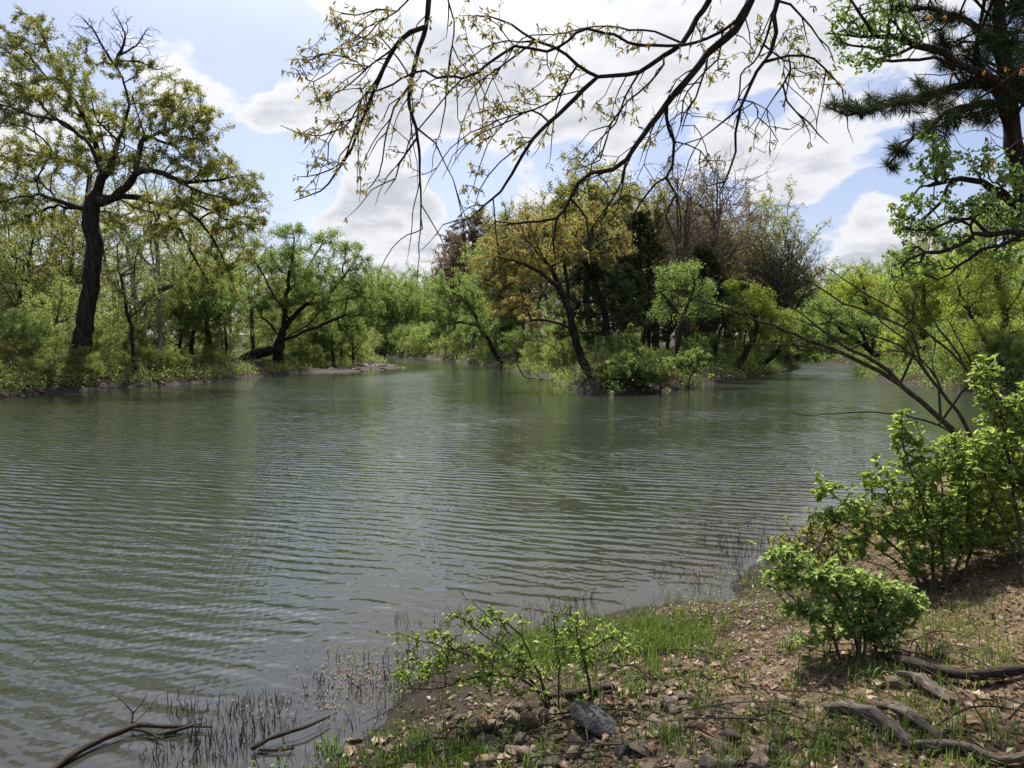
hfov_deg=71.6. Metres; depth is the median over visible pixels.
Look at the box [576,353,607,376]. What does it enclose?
bare shrub
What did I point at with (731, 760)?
stone
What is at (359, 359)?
green shrub
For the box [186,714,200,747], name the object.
reed clump
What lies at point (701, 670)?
fallen twig
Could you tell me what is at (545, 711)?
stone
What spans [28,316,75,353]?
green shrub
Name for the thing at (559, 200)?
oak tree
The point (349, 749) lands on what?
dead leaf
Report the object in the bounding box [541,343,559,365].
green shrub
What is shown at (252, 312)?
green tree
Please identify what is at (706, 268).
green tree
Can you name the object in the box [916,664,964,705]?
fallen twig
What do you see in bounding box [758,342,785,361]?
green shrub
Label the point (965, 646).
fallen twig
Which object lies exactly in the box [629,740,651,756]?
stone
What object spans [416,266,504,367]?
leaning tree
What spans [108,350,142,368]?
green shrub
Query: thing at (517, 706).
stone
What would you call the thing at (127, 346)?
green shrub
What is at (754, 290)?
green tree
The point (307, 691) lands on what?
reed clump
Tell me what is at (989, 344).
green shrub
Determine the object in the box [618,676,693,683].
fallen twig
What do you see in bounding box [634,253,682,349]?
budding tree
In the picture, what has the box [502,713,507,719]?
stone
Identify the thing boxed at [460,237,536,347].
green tree
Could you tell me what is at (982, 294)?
green tree
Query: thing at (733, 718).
fallen twig
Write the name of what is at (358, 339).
green tree
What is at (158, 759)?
reed clump
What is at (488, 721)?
stone
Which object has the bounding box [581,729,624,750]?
stick
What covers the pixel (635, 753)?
stone
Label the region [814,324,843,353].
green shrub
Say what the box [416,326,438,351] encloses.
green shrub
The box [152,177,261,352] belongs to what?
green tree
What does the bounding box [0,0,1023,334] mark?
sky
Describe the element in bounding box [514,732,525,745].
stone
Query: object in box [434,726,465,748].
fallen twig
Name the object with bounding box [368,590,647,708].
open shrub
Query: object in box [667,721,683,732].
stone
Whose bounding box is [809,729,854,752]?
fallen twig
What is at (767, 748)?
stone
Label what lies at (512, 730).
stone
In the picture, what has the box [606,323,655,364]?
shrub
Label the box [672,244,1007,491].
bare sapling
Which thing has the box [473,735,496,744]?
stone
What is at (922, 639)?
fallen twig
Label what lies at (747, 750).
dead leaf
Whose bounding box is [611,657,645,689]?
fallen twig
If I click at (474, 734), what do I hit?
fallen twig
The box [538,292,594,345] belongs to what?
green tree
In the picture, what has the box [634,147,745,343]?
bare tree
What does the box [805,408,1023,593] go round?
leafy shrub
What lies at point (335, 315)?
green tree
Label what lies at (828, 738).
grass
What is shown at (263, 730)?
reed clump
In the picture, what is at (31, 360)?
green shrub
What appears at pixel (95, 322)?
green shrub
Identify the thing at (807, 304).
green tree
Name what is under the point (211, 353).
green shrub
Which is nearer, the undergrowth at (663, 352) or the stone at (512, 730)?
the stone at (512, 730)
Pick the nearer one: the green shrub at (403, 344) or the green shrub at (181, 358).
the green shrub at (181, 358)
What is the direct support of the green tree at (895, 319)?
on the ground at (416, 702)
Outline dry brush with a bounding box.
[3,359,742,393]
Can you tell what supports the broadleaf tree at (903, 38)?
on the ground at (416, 702)
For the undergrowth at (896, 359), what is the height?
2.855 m
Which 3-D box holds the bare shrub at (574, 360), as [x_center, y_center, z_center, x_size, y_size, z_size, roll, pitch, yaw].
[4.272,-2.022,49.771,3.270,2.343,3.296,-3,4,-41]
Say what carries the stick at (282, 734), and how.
on the river
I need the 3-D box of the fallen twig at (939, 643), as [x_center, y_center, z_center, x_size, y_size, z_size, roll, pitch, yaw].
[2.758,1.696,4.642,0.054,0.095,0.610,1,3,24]
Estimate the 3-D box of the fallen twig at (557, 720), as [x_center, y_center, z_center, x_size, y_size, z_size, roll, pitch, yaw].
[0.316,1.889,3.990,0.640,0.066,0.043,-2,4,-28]
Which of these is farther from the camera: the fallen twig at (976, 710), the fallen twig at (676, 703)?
the fallen twig at (676, 703)
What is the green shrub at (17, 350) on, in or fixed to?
on the ground at (416, 702)
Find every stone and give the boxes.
[343,737,352,743]
[344,745,356,754]
[348,762,356,767]
[367,749,373,756]
[381,744,393,753]
[386,750,397,758]
[404,763,415,767]
[434,746,452,760]
[438,751,452,760]
[444,711,452,719]
[454,714,467,720]
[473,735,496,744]
[475,714,492,725]
[475,754,497,767]
[481,743,495,753]
[485,719,495,723]
[495,739,506,749]
[498,728,506,735]
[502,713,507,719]
[504,703,513,710]
[505,710,519,723]
[505,745,519,756]
[510,725,516,733]
[511,702,523,712]
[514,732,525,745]
[515,745,533,760]
[521,711,538,728]
[532,758,544,767]
[536,711,543,720]
[539,725,547,733]
[541,708,554,720]
[544,755,559,767]
[549,706,559,712]
[551,734,563,740]
[556,698,568,707]
[565,745,580,759]
[567,733,584,747]
[570,728,579,735]
[584,747,593,756]
[591,740,604,749]
[596,699,605,706]
[605,664,618,671]
[614,727,621,734]
[614,744,631,759]
[616,666,628,675]
[618,756,629,764]
[625,719,640,726]
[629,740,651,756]
[632,750,641,755]
[640,700,661,709]
[641,762,659,767]
[645,713,662,729]
[651,685,660,695]
[657,747,669,756]
[661,753,668,761]
[662,695,678,712]
[666,658,683,667]
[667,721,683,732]
[669,704,682,713]
[672,757,695,767]
[673,745,687,754]
[678,692,686,699]
[682,712,692,719]
[686,692,697,703]
[698,755,722,767]
[699,646,706,653]
[702,733,730,749]
[703,708,712,716]
[718,728,742,742]
[720,745,734,755]
[721,754,737,767]
[723,700,732,708]
[747,751,768,767]
[750,722,762,731]
[751,708,757,714]
[759,745,773,754]
[761,665,775,673]
[792,757,804,767]
[803,725,816,733]
[884,676,908,690]
[906,681,914,687]
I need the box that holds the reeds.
[140,511,794,767]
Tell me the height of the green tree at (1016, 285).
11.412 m
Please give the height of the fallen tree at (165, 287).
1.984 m
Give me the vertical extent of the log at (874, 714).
0.136 m
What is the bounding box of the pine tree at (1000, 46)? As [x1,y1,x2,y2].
[814,0,1023,221]
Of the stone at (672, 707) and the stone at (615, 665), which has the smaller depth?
the stone at (672, 707)
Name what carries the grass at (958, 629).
on the ground at (416, 702)
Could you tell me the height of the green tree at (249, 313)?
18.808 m
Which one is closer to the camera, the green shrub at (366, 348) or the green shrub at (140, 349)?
the green shrub at (140, 349)
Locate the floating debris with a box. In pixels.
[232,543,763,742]
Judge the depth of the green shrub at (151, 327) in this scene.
49.70 m
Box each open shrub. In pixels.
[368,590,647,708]
[745,513,868,571]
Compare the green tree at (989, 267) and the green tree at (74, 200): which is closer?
the green tree at (989, 267)
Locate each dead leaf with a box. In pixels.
[344,746,352,754]
[378,735,386,743]
[497,752,509,757]
[557,759,567,767]
[644,742,654,753]
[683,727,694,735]
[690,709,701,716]
[745,747,752,758]
[748,742,762,752]
[758,624,765,630]
[774,693,782,700]
[775,716,791,725]
[807,761,821,767]
[849,725,860,736]
[865,759,878,767]
[866,645,872,651]
[872,678,883,685]
[873,741,885,749]
[916,754,929,761]
[960,695,974,706]
[961,715,977,721]
[973,690,983,694]
[978,693,992,703]
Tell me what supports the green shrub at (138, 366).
on the ground at (416, 702)
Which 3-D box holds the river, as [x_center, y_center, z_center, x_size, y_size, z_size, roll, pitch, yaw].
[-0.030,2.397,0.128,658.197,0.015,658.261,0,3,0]
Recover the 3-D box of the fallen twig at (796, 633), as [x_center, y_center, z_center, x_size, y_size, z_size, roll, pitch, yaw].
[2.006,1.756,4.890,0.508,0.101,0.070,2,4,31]
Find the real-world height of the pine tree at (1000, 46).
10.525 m
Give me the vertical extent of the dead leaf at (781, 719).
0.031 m
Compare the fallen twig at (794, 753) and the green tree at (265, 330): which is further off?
the green tree at (265, 330)
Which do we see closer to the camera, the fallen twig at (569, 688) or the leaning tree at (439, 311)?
the fallen twig at (569, 688)
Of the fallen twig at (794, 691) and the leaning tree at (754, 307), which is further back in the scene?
the leaning tree at (754, 307)
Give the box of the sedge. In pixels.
[204,492,889,767]
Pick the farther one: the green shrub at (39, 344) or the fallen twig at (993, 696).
the green shrub at (39, 344)
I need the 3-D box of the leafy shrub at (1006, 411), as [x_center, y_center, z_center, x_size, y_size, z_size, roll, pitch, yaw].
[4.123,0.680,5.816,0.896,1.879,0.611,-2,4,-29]
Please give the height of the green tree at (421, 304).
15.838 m
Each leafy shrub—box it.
[757,540,930,661]
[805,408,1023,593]
[893,480,1023,547]
[964,352,1023,585]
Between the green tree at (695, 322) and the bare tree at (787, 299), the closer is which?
the bare tree at (787, 299)
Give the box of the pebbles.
[324,599,1018,767]
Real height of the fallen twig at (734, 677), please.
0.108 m
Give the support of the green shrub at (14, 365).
on the ground at (416, 702)
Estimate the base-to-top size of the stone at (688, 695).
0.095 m
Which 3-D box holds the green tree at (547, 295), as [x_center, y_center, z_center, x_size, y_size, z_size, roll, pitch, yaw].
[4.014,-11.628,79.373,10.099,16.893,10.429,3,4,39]
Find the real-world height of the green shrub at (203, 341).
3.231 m
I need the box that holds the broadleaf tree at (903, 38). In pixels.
[820,0,1023,344]
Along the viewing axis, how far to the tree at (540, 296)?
68.48 m
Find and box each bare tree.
[122,256,150,300]
[199,228,269,347]
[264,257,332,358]
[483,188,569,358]
[540,197,602,305]
[633,195,675,347]
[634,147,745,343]
[644,178,733,350]
[654,146,785,354]
[748,221,831,367]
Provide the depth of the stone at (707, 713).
3.84 m
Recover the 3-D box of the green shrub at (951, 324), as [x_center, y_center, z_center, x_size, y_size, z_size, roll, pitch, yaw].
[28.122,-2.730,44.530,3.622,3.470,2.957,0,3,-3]
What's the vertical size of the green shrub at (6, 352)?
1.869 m
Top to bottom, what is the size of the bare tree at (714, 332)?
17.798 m
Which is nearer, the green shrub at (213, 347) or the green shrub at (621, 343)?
the green shrub at (621, 343)
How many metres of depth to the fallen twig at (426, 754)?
3.85 m
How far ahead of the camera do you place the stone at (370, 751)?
4.09 m
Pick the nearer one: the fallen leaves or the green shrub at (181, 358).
the fallen leaves
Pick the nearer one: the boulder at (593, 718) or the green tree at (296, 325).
the boulder at (593, 718)
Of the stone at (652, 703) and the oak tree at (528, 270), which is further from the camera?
the oak tree at (528, 270)
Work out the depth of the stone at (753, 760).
3.21 m
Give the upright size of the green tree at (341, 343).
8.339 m
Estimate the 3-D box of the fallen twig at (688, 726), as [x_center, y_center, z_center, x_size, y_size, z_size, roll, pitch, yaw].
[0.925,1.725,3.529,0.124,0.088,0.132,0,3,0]
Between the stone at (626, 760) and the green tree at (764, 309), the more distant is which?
the green tree at (764, 309)
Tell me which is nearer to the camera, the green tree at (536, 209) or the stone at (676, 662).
the stone at (676, 662)
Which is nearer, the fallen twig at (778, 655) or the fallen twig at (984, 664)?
the fallen twig at (984, 664)
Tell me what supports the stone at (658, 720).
on the ground at (416, 702)
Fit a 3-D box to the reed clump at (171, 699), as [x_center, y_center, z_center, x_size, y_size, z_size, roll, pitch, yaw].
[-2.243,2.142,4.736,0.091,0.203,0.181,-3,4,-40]
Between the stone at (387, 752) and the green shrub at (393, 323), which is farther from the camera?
the green shrub at (393, 323)
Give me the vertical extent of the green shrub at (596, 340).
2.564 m
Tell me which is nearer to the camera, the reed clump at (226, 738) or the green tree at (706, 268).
the reed clump at (226, 738)
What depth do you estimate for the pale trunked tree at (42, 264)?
55.20 m
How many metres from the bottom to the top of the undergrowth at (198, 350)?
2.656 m
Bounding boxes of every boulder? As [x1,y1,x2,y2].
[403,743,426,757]
[570,701,616,737]
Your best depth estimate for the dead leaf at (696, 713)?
3.84 m
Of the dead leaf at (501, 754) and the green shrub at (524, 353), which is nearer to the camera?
the dead leaf at (501, 754)
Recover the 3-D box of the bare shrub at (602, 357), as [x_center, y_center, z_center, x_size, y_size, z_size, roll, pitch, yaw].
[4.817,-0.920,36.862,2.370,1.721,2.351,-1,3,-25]
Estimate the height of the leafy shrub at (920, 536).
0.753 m
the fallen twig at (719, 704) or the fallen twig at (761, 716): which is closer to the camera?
the fallen twig at (761, 716)
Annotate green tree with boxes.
[0,160,128,330]
[0,161,82,320]
[0,249,50,320]
[1,254,74,322]
[1,265,100,338]
[2,218,42,308]
[6,273,74,325]
[18,175,138,325]
[33,255,81,321]
[67,277,133,345]
[68,234,141,320]
[96,273,180,348]
[124,262,177,334]
[126,247,241,355]
[137,269,205,353]
[145,230,226,325]
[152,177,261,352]
[160,249,264,359]
[175,271,225,347]
[212,209,294,349]
[232,282,273,337]
[242,248,331,361]
[244,273,320,362]
[262,309,278,344]
[276,300,340,354]
[298,262,369,366]
[311,264,347,292]
[322,293,369,364]
[332,304,376,363]
[334,270,395,335]
[355,266,413,347]
[362,262,415,332]
[369,285,426,336]
[377,260,434,328]
[391,276,432,325]
[403,278,444,328]
[405,287,442,325]
[412,280,449,324]
[415,291,445,347]
[419,248,442,290]
[441,298,469,329]
[441,313,462,346]
[452,238,531,355]
[459,315,489,349]
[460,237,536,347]
[461,248,544,358]
[468,193,546,332]
[476,293,520,346]
[503,185,570,329]
[509,227,571,326]
[524,144,638,323]
[532,187,605,320]
[533,142,671,353]
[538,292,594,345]
[545,318,585,365]
[576,306,602,345]
[652,182,737,332]
[652,296,676,344]
[665,178,759,335]
[665,199,710,342]
[722,258,812,340]
[723,173,831,358]
[732,176,807,350]
[732,246,783,349]
[736,246,815,353]
[791,274,814,315]
[799,261,872,332]
[817,257,899,357]
[823,256,879,334]
[826,265,880,297]
[837,262,891,342]
[839,288,887,340]
[842,276,903,355]
[863,252,917,343]
[872,212,964,294]
[872,254,972,342]
[874,289,942,362]
[875,250,971,364]
[881,235,931,346]
[887,254,993,327]
[901,207,969,327]
[932,188,1023,373]
[947,245,1013,324]
[950,253,1023,323]
[972,237,1023,314]
[1008,210,1023,300]
[1008,305,1023,323]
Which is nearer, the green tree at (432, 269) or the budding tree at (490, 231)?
the budding tree at (490, 231)
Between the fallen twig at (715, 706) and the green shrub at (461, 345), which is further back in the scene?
the green shrub at (461, 345)
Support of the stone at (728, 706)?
on the ground at (416, 702)
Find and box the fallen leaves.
[359,490,1023,767]
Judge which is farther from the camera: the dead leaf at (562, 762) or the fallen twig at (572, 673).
the fallen twig at (572, 673)
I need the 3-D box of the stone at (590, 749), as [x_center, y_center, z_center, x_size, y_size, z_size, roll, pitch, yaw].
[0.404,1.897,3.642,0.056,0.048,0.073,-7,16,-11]
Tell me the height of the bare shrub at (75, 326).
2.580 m
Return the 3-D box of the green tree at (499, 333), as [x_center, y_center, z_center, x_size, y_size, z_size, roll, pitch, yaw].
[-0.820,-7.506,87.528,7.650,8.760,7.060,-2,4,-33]
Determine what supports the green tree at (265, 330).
on the ground at (416, 702)
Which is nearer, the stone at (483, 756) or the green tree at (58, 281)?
the stone at (483, 756)
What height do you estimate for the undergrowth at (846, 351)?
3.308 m
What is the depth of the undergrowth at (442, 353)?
110.97 m
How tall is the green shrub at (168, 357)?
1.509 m
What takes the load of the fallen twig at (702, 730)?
on the ground at (416, 702)
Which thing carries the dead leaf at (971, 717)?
on the ground at (416, 702)
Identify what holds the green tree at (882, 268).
on the ground at (416, 702)
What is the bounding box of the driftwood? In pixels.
[553,366,590,391]
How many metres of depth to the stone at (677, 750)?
3.44 m
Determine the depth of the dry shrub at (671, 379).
36.30 m
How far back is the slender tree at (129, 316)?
42.47 m
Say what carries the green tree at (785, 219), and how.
on the ground at (416, 702)
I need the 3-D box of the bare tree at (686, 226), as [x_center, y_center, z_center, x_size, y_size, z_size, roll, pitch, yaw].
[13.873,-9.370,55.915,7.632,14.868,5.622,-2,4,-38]
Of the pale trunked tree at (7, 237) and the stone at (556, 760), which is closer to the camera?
the stone at (556, 760)
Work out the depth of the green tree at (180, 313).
51.57 m
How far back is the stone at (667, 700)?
4.04 m
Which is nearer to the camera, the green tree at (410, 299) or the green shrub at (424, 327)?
the green shrub at (424, 327)
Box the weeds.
[248,506,1023,767]
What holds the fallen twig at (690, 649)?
on the ground at (416, 702)
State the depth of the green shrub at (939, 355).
40.74 m
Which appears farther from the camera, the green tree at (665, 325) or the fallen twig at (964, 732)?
the green tree at (665, 325)
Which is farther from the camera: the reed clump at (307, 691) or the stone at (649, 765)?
the reed clump at (307, 691)
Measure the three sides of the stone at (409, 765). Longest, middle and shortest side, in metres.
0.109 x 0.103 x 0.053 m
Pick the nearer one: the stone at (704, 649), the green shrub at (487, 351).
the stone at (704, 649)
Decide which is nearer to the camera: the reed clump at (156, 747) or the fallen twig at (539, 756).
the fallen twig at (539, 756)
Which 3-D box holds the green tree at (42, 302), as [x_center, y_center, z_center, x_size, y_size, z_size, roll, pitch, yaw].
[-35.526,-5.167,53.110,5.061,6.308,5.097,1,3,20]
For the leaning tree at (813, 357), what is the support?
on the ground at (416, 702)
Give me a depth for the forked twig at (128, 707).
4.45 m
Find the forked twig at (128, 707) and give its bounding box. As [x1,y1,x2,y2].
[112,693,160,723]
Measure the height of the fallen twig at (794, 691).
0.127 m
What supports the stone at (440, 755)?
on the ground at (416, 702)
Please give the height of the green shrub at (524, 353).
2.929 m
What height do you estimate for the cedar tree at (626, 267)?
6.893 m
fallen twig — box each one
[362,680,457,723]
[382,748,476,767]
[393,737,451,767]
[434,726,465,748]
[437,738,550,767]
[442,725,456,743]
[462,729,485,751]
[463,757,521,767]
[464,745,576,759]
[495,681,523,721]
[496,685,621,699]
[506,707,538,724]
[517,709,641,721]
[525,664,622,701]
[526,704,612,735]
[527,751,551,767]
[538,718,616,733]
[538,734,614,750]
[542,737,657,754]
[571,755,612,767]
[591,689,602,737]
[598,681,612,700]
[602,664,652,681]
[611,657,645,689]
[612,705,678,717]
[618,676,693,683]
[630,701,798,726]
[632,718,671,741]
[632,762,737,767]
[641,696,720,705]
[653,649,714,654]
[660,651,703,657]
[683,717,805,729]
[683,723,720,740]
[685,725,706,737]
[689,690,701,704]
[694,702,744,716]
[696,660,709,679]
[696,745,771,767]
[707,700,724,707]
[716,676,738,694]
[739,686,874,704]
[740,713,784,730]
[765,633,843,644]
[766,638,787,664]
[766,710,805,755]
[773,737,868,767]
[783,740,816,767]
[787,663,855,702]
[798,644,821,651]
[803,724,901,742]
[808,674,854,682]
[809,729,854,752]
[815,710,833,726]
[825,643,931,656]
[830,662,838,688]
[838,747,845,767]
[870,752,899,767]
[883,638,948,642]
[910,633,942,653]
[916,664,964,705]
[920,630,967,637]
[921,728,964,755]
[921,731,975,738]
[925,633,940,658]
[936,635,996,652]
[936,705,1023,726]
[940,651,1023,687]
[972,699,993,729]
[990,695,1020,723]
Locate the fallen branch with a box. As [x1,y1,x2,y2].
[905,739,1023,764]
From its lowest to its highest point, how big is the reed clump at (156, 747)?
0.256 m
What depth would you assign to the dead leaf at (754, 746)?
3.36 m
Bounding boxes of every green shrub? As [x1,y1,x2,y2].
[0,304,48,354]
[0,337,37,360]
[0,338,41,365]
[0,344,18,365]
[0,355,23,373]
[0,360,28,376]
[1,316,72,362]
[8,352,47,380]
[20,317,69,347]
[25,360,61,377]
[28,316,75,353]
[29,363,59,378]
[49,362,79,377]
[58,345,91,370]
[67,316,124,361]
[72,361,105,377]
[73,351,107,378]
[93,321,129,358]
[93,353,110,368]
[98,316,152,355]
[106,311,165,344]
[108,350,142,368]
[114,338,151,358]
[114,340,160,361]
[114,359,142,372]
[137,344,166,367]
[151,351,178,371]
[155,334,175,347]
[157,345,192,369]
[177,353,199,366]
[195,332,227,348]
[196,315,243,357]
[198,341,224,358]
[200,346,227,366]
[234,323,273,351]
[284,332,315,363]
[296,340,329,367]
[298,332,334,366]
[302,338,341,366]
[335,340,359,364]
[346,338,372,358]
[350,345,369,363]
[356,319,379,350]
[370,330,396,352]
[373,321,401,347]
[373,323,399,349]
[387,324,413,352]
[389,322,419,347]
[396,335,421,353]
[402,320,429,341]
[404,327,427,356]
[406,326,423,348]
[415,319,439,351]
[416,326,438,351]
[426,328,457,357]
[448,330,479,351]
[452,340,471,355]
[471,342,492,359]
[476,340,490,354]
[498,328,535,360]
[502,326,536,357]
[517,338,548,365]
[528,330,548,353]
[534,316,554,357]
[540,341,567,368]
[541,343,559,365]
[543,320,600,371]
[544,330,571,362]
[580,337,603,354]
[592,329,646,361]
[601,330,628,354]
[671,330,712,355]
[718,333,739,353]
[740,340,776,366]
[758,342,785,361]
[792,315,837,355]
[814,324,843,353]
[916,316,980,379]
[929,315,983,352]
[931,326,959,361]
[959,322,1018,373]
[973,324,1023,371]
[974,314,1022,355]
[990,337,1023,381]
[1006,322,1023,356]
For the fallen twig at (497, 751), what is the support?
on the stone
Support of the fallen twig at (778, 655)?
on the ground at (416, 702)
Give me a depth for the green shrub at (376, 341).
101.01 m
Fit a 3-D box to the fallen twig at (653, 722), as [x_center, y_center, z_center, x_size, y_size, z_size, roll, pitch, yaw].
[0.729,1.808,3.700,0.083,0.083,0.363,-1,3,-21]
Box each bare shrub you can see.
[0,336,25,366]
[46,351,77,362]
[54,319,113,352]
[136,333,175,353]
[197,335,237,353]
[492,320,581,379]
[550,343,592,366]
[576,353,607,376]
[582,352,616,373]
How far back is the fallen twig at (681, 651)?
4.95 m
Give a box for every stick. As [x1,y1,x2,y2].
[51,722,212,767]
[251,715,330,751]
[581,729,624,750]
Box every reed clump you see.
[143,729,163,759]
[151,748,179,767]
[167,691,183,708]
[170,717,196,749]
[176,695,195,718]
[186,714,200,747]
[216,721,242,757]
[243,716,254,740]
[257,719,275,738]
[301,678,325,698]
[345,711,378,730]
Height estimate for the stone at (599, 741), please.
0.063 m
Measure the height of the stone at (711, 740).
0.076 m
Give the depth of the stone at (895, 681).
4.01 m
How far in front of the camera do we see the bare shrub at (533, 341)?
49.95 m
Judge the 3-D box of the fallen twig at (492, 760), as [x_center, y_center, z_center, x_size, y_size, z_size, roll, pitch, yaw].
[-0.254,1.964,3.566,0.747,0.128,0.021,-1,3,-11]
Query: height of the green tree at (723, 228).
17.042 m
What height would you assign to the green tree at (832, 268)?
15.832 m
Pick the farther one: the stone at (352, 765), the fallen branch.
the stone at (352, 765)
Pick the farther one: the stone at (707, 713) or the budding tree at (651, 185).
the budding tree at (651, 185)
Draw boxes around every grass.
[269,609,1023,767]
[470,598,801,681]
[703,508,1023,666]
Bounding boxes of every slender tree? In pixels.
[0,229,39,325]
[49,243,84,319]
[99,220,169,375]
[195,223,252,358]
[645,257,729,364]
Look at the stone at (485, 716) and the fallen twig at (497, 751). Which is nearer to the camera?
the fallen twig at (497, 751)
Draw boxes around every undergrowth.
[0,345,355,395]
[250,342,487,363]
[372,343,805,394]
[793,343,898,363]
[851,345,1023,392]
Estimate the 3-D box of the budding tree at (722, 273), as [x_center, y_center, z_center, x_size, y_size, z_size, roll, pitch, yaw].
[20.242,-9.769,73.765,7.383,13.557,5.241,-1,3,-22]
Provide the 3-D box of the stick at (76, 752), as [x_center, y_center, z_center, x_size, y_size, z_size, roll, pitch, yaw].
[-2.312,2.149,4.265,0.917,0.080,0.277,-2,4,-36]
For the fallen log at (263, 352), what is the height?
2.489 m
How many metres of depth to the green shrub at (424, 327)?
135.52 m
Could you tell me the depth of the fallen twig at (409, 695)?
4.59 m
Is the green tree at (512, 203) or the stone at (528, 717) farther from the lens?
the green tree at (512, 203)
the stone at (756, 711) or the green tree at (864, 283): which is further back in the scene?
the green tree at (864, 283)
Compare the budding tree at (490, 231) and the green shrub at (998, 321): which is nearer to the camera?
the green shrub at (998, 321)
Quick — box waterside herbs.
[161,489,879,767]
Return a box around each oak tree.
[0,3,272,364]
[280,0,1023,289]
[465,200,637,377]
[529,167,656,360]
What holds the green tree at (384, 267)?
on the ground at (416, 702)
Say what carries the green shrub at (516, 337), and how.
on the ground at (416, 702)
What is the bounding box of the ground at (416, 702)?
[0,334,1023,767]
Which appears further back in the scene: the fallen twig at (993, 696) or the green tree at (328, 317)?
the green tree at (328, 317)
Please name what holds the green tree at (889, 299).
on the ground at (416, 702)
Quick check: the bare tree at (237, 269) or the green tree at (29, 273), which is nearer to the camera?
the green tree at (29, 273)
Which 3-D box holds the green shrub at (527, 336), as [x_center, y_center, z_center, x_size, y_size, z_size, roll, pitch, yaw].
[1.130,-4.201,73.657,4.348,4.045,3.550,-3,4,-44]
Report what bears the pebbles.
on the ground at (416, 702)
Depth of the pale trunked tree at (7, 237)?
59.81 m
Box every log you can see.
[239,345,282,360]
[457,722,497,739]
[548,683,614,698]
[824,701,945,747]
[873,670,955,723]
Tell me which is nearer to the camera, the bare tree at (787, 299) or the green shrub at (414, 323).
the bare tree at (787, 299)
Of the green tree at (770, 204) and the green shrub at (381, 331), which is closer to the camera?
the green tree at (770, 204)
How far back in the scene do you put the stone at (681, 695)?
4.16 m
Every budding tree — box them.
[429,222,471,353]
[440,206,499,356]
[471,201,522,357]
[487,202,553,341]
[599,174,651,340]
[609,154,732,301]
[629,176,680,350]
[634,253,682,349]
[654,161,782,350]
[673,203,758,316]
[682,227,736,336]
[691,193,790,344]
[691,215,766,331]
[712,214,783,343]
[720,193,790,353]
[736,222,834,359]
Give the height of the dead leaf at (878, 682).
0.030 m
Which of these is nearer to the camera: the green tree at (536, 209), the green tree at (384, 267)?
the green tree at (536, 209)
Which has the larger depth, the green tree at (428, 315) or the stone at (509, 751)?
the green tree at (428, 315)
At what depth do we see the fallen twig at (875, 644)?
4.60 m
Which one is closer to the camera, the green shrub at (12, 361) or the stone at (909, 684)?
the stone at (909, 684)
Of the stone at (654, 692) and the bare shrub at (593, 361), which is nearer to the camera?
the stone at (654, 692)
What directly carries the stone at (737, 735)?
on the ground at (416, 702)
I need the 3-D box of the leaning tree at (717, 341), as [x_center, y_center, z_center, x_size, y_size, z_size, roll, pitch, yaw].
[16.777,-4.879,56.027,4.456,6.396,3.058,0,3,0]
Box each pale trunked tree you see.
[0,180,17,278]
[0,195,36,302]
[2,195,79,318]
[60,201,154,321]
[82,142,199,315]
[83,140,213,353]
[135,183,228,348]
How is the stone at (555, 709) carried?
on the ground at (416, 702)
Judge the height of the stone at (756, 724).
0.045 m
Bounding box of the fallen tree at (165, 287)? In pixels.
[133,283,173,312]
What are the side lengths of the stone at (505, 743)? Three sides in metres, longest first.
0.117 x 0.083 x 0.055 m
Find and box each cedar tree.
[551,241,655,355]
[585,261,670,350]
[603,209,684,345]
[659,240,742,361]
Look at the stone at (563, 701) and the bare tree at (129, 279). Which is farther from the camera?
the bare tree at (129, 279)
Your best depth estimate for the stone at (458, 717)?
4.37 m
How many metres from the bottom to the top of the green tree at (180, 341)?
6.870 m
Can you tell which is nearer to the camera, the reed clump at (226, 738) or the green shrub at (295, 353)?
the reed clump at (226, 738)
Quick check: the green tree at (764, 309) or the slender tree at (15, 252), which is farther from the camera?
the green tree at (764, 309)
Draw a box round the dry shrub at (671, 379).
[648,359,682,391]
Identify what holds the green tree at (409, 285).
on the ground at (416, 702)
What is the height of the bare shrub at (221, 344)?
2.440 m
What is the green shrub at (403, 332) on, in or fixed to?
on the ground at (416, 702)
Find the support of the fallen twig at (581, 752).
on the ground at (416, 702)
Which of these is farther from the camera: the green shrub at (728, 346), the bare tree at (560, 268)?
the bare tree at (560, 268)
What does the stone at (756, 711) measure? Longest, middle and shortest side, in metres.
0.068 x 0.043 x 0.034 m
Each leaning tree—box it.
[232,221,390,366]
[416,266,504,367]
[697,282,750,359]
[715,276,802,368]
[758,307,826,367]
[791,293,890,361]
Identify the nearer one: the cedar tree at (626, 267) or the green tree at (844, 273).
the cedar tree at (626, 267)
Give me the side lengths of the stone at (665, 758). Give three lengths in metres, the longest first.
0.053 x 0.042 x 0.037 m
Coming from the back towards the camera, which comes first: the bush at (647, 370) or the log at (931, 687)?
the bush at (647, 370)
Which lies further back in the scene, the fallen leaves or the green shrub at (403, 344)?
the green shrub at (403, 344)
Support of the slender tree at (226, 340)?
on the ground at (416, 702)
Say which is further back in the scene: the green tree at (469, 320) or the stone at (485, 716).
the green tree at (469, 320)
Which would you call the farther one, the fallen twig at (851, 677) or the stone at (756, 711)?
the fallen twig at (851, 677)
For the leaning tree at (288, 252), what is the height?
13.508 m
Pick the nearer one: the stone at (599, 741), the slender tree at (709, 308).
the stone at (599, 741)
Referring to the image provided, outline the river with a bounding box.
[0,357,1023,767]

